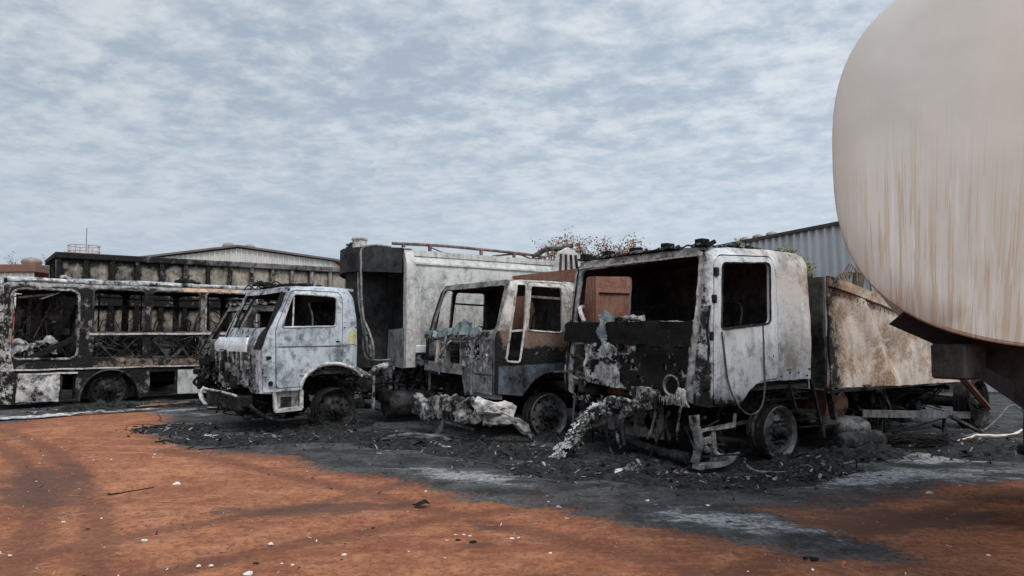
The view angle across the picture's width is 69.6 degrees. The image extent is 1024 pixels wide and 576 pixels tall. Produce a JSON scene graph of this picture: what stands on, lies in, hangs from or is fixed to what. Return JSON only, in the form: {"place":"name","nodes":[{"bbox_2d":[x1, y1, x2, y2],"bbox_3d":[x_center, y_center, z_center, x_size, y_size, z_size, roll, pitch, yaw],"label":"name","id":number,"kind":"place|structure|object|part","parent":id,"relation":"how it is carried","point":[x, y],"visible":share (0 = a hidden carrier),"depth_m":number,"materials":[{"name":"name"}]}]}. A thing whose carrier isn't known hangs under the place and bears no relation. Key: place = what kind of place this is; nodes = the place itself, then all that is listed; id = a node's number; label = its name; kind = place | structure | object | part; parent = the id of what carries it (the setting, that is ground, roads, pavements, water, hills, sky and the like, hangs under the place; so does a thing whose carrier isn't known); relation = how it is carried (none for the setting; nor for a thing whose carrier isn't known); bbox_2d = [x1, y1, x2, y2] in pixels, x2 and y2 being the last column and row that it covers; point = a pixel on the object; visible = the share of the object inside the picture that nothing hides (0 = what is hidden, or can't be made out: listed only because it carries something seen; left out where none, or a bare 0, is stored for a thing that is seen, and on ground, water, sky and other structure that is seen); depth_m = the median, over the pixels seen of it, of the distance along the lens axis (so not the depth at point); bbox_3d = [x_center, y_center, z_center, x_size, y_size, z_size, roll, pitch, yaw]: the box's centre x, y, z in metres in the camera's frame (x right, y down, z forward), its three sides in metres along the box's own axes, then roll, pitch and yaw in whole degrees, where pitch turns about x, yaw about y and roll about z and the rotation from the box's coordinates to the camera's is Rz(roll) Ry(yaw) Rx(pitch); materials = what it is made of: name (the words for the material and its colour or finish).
{"place":"outdoors","nodes":[
{"label":"outdoors","id":0,"kind":"place"},
{"bbox_2d":[11,308,14,340],"bbox_3d":[-18.193,1.981,26.891,5.200,2.420,1.880,1,-3,-10],"label":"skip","id":1,"kind":"object","parent":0,"point":[13,324],"depth_m":26.13,"materials":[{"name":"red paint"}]},
{"bbox_2d":[67,229,99,253],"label":"water tank","id":2,"kind":"object","parent":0,"point":[86,247],"visible":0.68,"depth_m":70.35,"materials":[{"name":"grey metal"}]},
{"bbox_2d":[143,243,339,266],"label":"warehouse","id":3,"kind":"structure","parent":0,"point":[251,253],"depth_m":60.34,"materials":[{"name":"grey metal"}]},
{"bbox_2d":[0,0,893,265],"label":"sky","id":4,"kind":"structure","parent":0,"point":[146,127],"materials":[{"name":"grey"}]},
{"bbox_2d":[0,366,1023,575],"bbox_3d":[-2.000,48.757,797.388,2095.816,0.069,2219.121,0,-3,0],"label":"ground","id":5,"kind":"structure","parent":0,"point":[686,536],"depth_m":6.57,"materials":[{"name":"brown soil"}]},
{"bbox_2d":[0,258,48,307],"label":"shed","id":6,"kind":"structure","parent":5,"relation":"on","point":[30,267],"depth_m":54.88,"materials":[{"name":"metal"}]},
{"bbox_2d":[0,411,95,418],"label":"fallen sheet","id":7,"kind":"object","parent":5,"relation":"on","point":[36,416],"visible":0.91,"depth_m":13.68,"materials":[{"name":"grey metal"}]},
{"bbox_2d":[69,407,158,413],"bbox_3d":[-7.819,2.412,14.501,1.604,0.046,0.266,3,-4,-37],"label":"fallen sheet","id":8,"kind":"object","parent":5,"relation":"on","point":[120,410],"visible":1,"depth_m":14.44,"materials":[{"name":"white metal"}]},
{"bbox_2d":[107,487,153,494],"bbox_3d":[-3.813,2.034,7.374,0.023,0.015,0.452,-3,-4,38],"label":"rod","id":9,"kind":"object","parent":5,"relation":"on","point":[129,491],"visible":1,"depth_m":7.34,"materials":[{"name":"black metal"}]},
{"bbox_2d":[0,275,335,404],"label":"burnt bus","id":10,"kind":"object","parent":5,"relation":"on","point":[48,354],"visible":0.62,"depth_m":16.65,"materials":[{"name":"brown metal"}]},
{"bbox_3d":[-9.873,0.765,15.579,1.288,1.540,0.073,3,-4,-39],"label":"window frame","id":11,"kind":"part","parent":10,"relation":"part of","materials":[{"name":"grey metal"}]},
{"bbox_3d":[-8.786,0.516,16.471,1.082,0.997,0.066,3,-4,-39],"label":"window frame","id":12,"kind":"part","parent":10,"relation":"part of","materials":[{"name":"brown metal"}]},
{"bbox_3d":[-7.859,0.563,17.220,1.104,1.003,0.060,3,-4,-39],"label":"window frame","id":13,"kind":"part","parent":10,"relation":"part of","materials":[{"name":"brown metal"}]},
{"bbox_3d":[-7.074,2.220,17.729,1.844,0.564,0.051,3,-4,-39],"label":"luggage door","id":14,"kind":"part","parent":10,"relation":"part of","materials":[{"name":"white metal"}]},
{"bbox_3d":[-6.917,0.607,17.979,1.138,1.008,0.057,3,-4,-39],"label":"window frame","id":15,"kind":"part","parent":10,"relation":"part of","materials":[{"name":"grey metal"}]},
{"bbox_2d":[155,440,182,443],"bbox_3d":[-4.975,2.246,10.748,0.450,0.034,0.332,0,-3,0],"label":"rod","id":16,"kind":"object","parent":5,"relation":"on","point":[168,440],"visible":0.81,"depth_m":10.73,"materials":[{"name":"black metal"}]},
{"bbox_2d":[45,252,345,390],"bbox_3d":[-8.039,0.977,22.488,10.450,3.904,2.630,3,-4,-37],"label":"box trailer","id":17,"kind":"object","parent":5,"relation":"on","point":[114,267],"visible":0.23,"depth_m":20.06,"materials":[{"name":"metal"}]},
{"bbox_2d":[187,406,217,409],"bbox_3d":[-6.159,2.444,15.092,1.012,0.040,0.304,3,-4,-40],"label":"fallen sheet","id":18,"kind":"object","parent":5,"relation":"on","point":[203,406],"visible":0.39,"depth_m":14.98,"materials":[{"name":"grey metal"}]},
{"bbox_2d":[198,446,235,449],"bbox_3d":[-4.052,2.200,10.114,0.475,0.023,0.044,1,-4,-20],"label":"rod","id":19,"kind":"object","parent":5,"relation":"on","point":[215,448],"visible":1,"depth_m":10.12,"materials":[{"name":"black metal"}]},
{"bbox_2d":[243,571,252,575],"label":"stone chip","id":20,"kind":"object","parent":5,"relation":"on","point":[248,573],"visible":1,"depth_m":4.86,"materials":[{"name":"white stone"}]},
{"bbox_2d":[193,302,439,405],"bbox_3d":[-4.164,1.492,17.131,5.775,2.250,2.238,3,-4,-37],"label":"burnt truck","id":21,"kind":"object","parent":5,"relation":"on","point":[207,371],"visible":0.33,"depth_m":15.81,"materials":[{"name":"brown metal"}]},
{"bbox_2d":[198,238,583,427],"bbox_3d":[-1.821,0.724,14.302,7.457,3.453,2.612,3,-4,-37],"label":"garbage truck","id":22,"kind":"object","parent":5,"relation":"on","point":[386,298],"visible":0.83,"depth_m":12.88,"materials":[{"name":"metal"}]},
{"bbox_3d":[-3.241,0.812,11.756,1.086,1.519,0.127,3,-4,-37],"label":"door","id":23,"kind":"part","parent":22,"relation":"part of","materials":[{"name":"white metal"}]},
{"bbox_2d":[412,499,429,505],"bbox_3d":[-0.830,1.970,6.750,0.161,0.045,0.097,0,-3,0],"label":"scrap","id":24,"kind":"object","parent":5,"relation":"on","point":[424,501],"visible":1,"depth_m":6.74,"materials":[{"name":"black metal"}]},
{"bbox_2d":[0,421,1023,575],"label":"grit","id":25,"kind":"object","parent":5,"relation":"on","point":[118,553],"visible":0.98,"depth_m":5.98,"materials":[{"name":"white stone"}]},
{"bbox_2d":[10,399,1023,544],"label":"charred rubble","id":26,"kind":"object","parent":5,"relation":"on","point":[995,451],"visible":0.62,"depth_m":9.45,"materials":[{"name":"black soil"}]},
{"bbox_2d":[139,401,189,406],"bbox_3d":[-7.474,2.497,15.867,1.108,0.042,0.356,3,-5,-42],"label":"fallen sheet","id":27,"kind":"object","parent":26,"relation":"on","point":[163,404],"visible":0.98,"depth_m":15.75,"materials":[{"name":"grey metal"}]},
{"bbox_2d":[263,433,276,437],"bbox_3d":[-3.584,2.199,10.941,0.264,0.075,0.119,-2,-4,29],"label":"scrap","id":28,"kind":"object","parent":26,"relation":"on","point":[274,436],"visible":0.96,"depth_m":10.94,"materials":[{"name":"metal"}]},
{"bbox_2d":[412,441,423,446],"bbox_3d":[-1.292,2.150,10.150,0.173,0.094,0.065,2,-4,-36],"label":"scrap","id":29,"kind":"object","parent":26,"relation":"on","point":[416,443],"visible":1,"depth_m":10.13,"materials":[{"name":"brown wood"}]},
{"bbox_2d":[382,433,466,442],"bbox_3d":[-1.226,2.175,10.857,1.280,0.126,0.611,-2,-4,24],"label":"buckled scrap","id":30,"kind":"object","parent":26,"relation":"on","point":[419,435],"visible":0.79,"depth_m":10.71,"materials":[{"name":"grey metal"}]},
{"bbox_2d":[429,440,451,446],"bbox_3d":[-0.974,2.168,10.081,0.127,0.134,0.665,2,-4,-33],"label":"pale scrap","id":31,"kind":"object","parent":26,"relation":"on","point":[435,442],"visible":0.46,"depth_m":10.13,"materials":[{"name":"white wood"}]},
{"bbox_2d":[622,462,642,472],"bbox_3d":[1.304,2.012,8.024,0.261,0.230,0.205,0,-3,0],"label":"melted lump","id":32,"kind":"object","parent":26,"relation":"on","point":[631,467],"visible":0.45,"depth_m":8.00,"materials":[{"name":"grey plastic"}]},
{"bbox_2d":[736,467,764,476],"bbox_3d":[2.635,2.036,8.138,0.078,0.094,0.334,3,-5,-44],"label":"scrap","id":33,"kind":"object","parent":26,"relation":"on","point":[754,473],"visible":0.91,"depth_m":8.11,"materials":[{"name":"metal"}]},
{"bbox_2d":[885,432,953,447],"bbox_3d":[5.471,2.085,10.117,1.217,0.174,0.501,0,-3,0],"label":"tyre carcass","id":34,"kind":"object","parent":26,"relation":"on","point":[925,439],"visible":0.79,"depth_m":9.96,"materials":[{"name":"rubber"}]},
{"bbox_2d":[958,429,1022,440],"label":"pale strip","id":35,"kind":"object","parent":26,"relation":"on","point":[996,435],"visible":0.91,"depth_m":10.97,"materials":[{"name":"plastic"}]},
{"bbox_2d":[55,397,1018,495],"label":"burnt wire litter","id":36,"kind":"object","parent":5,"relation":"on","point":[826,446],"visible":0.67,"depth_m":9.18,"materials":[{"name":"black metal"}]},
{"bbox_2d":[412,269,742,441],"bbox_3d":[1.983,1.076,13.274,7.752,2.622,2.709,2,-4,-33],"label":"burnt truck","id":37,"kind":"object","parent":5,"relation":"on","point":[493,370],"visible":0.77,"depth_m":11.25,"materials":[{"name":"metal"}]},
{"bbox_3d":[0.063,0.511,10.764,0.404,1.188,0.092,2,-4,-33],"label":"quarter window frame","id":38,"kind":"part","parent":37,"relation":"part of","materials":[{"name":"grey metal"}]},
{"bbox_3d":[0.482,0.573,11.071,0.856,1.311,0.135,2,-4,-33],"label":"door","id":39,"kind":"part","parent":37,"relation":"part of","materials":[{"name":"brown metal"}]},
{"bbox_2d":[530,226,650,260],"bbox_3d":[2.902,0.547,22.640,5.360,4.863,4.991,0,-3,0],"label":"flowering tree","id":40,"kind":"object","parent":5,"relation":"on","point":[580,251],"visible":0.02,"depth_m":21.68,"materials":[{"name":"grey plant"}]},
{"bbox_2d":[548,238,990,466],"bbox_3d":[4.319,0.945,11.186,8.724,2.776,3.005,2,-4,-34],"label":"burnt truck","id":41,"kind":"object","parent":5,"relation":"on","point":[708,331],"visible":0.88,"depth_m":9.59,"materials":[{"name":"grey paint"}]},
{"bbox_3d":[2.801,0.495,8.873,1.192,1.764,0.104,2,-4,-34],"label":"door","id":42,"kind":"part","parent":41,"relation":"part of","materials":[{"name":"grey paint"}]},
{"bbox_2d":[859,409,969,417],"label":"beam","id":43,"kind":"structure","parent":41,"relation":"on","point":[902,414],"depth_m":10.53,"materials":[{"name":"metal"}]},
{"bbox_2d":[960,380,991,409],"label":"beam","id":44,"kind":"structure","parent":43,"relation":"on","point":[975,393],"depth_m":11.18,"materials":[{"name":"orange metal"}]},
{"bbox_2d":[734,238,825,298],"bbox_3d":[8.497,0.642,24.456,3.336,4.842,3.839,0,-3,0],"label":"shrub","id":45,"kind":"object","parent":5,"relation":"on","point":[792,251],"depth_m":23.40,"materials":[{"name":"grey plant"}]},
{"bbox_2d":[743,460,854,473],"bbox_3d":[3.470,2.087,8.630,1.521,0.058,0.561,0,-3,-7],"label":"hose","id":46,"kind":"object","parent":5,"relation":"on","point":[754,470],"visible":0.47,"depth_m":8.37,"materials":[{"name":"black rubber"}]},
{"bbox_2d":[809,557,818,560],"bbox_3d":[2.128,1.907,5.178,0.070,0.031,0.048,0,-3,0],"label":"clinker","id":47,"kind":"object","parent":5,"relation":"on","point":[814,558],"visible":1,"depth_m":5.17,"materials":[{"name":"black stone"}]},
{"bbox_2d":[835,263,872,290],"bbox_3d":[7.370,1.004,15.561,1.246,3.046,1.204,0,-3,0],"label":"dry palm","id":48,"kind":"object","parent":5,"relation":"on","point":[858,278],"visible":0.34,"depth_m":15.57,"materials":[{"name":"grey plant"}]},
{"bbox_2d":[832,0,1023,454],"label":"tank trailer","id":49,"kind":"object","parent":5,"relation":"on","point":[928,147],"visible":1,"depth_m":3.75,"materials":[{"name":"metal"}]},
{"bbox_2d":[948,415,984,433],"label":"beam","id":50,"kind":"structure","parent":5,"relation":"on","point":[963,423],"depth_m":11.18,"materials":[{"name":"brown metal"}]},
{"bbox_2d":[957,405,1020,436],"bbox_3d":[7.881,2.201,12.202,4.420,0.217,0.311,3,-5,-43],"label":"cable","id":51,"kind":"object","parent":5,"relation":"on","point":[996,419],"visible":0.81,"depth_m":12.27,"materials":[{"name":"grey rubber"}]},
{"bbox_2d":[719,221,997,391],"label":"warehouse","id":52,"kind":"structure","parent":0,"point":[823,248],"depth_m":25.82,"materials":[{"name":"grey metal"}]}
]}

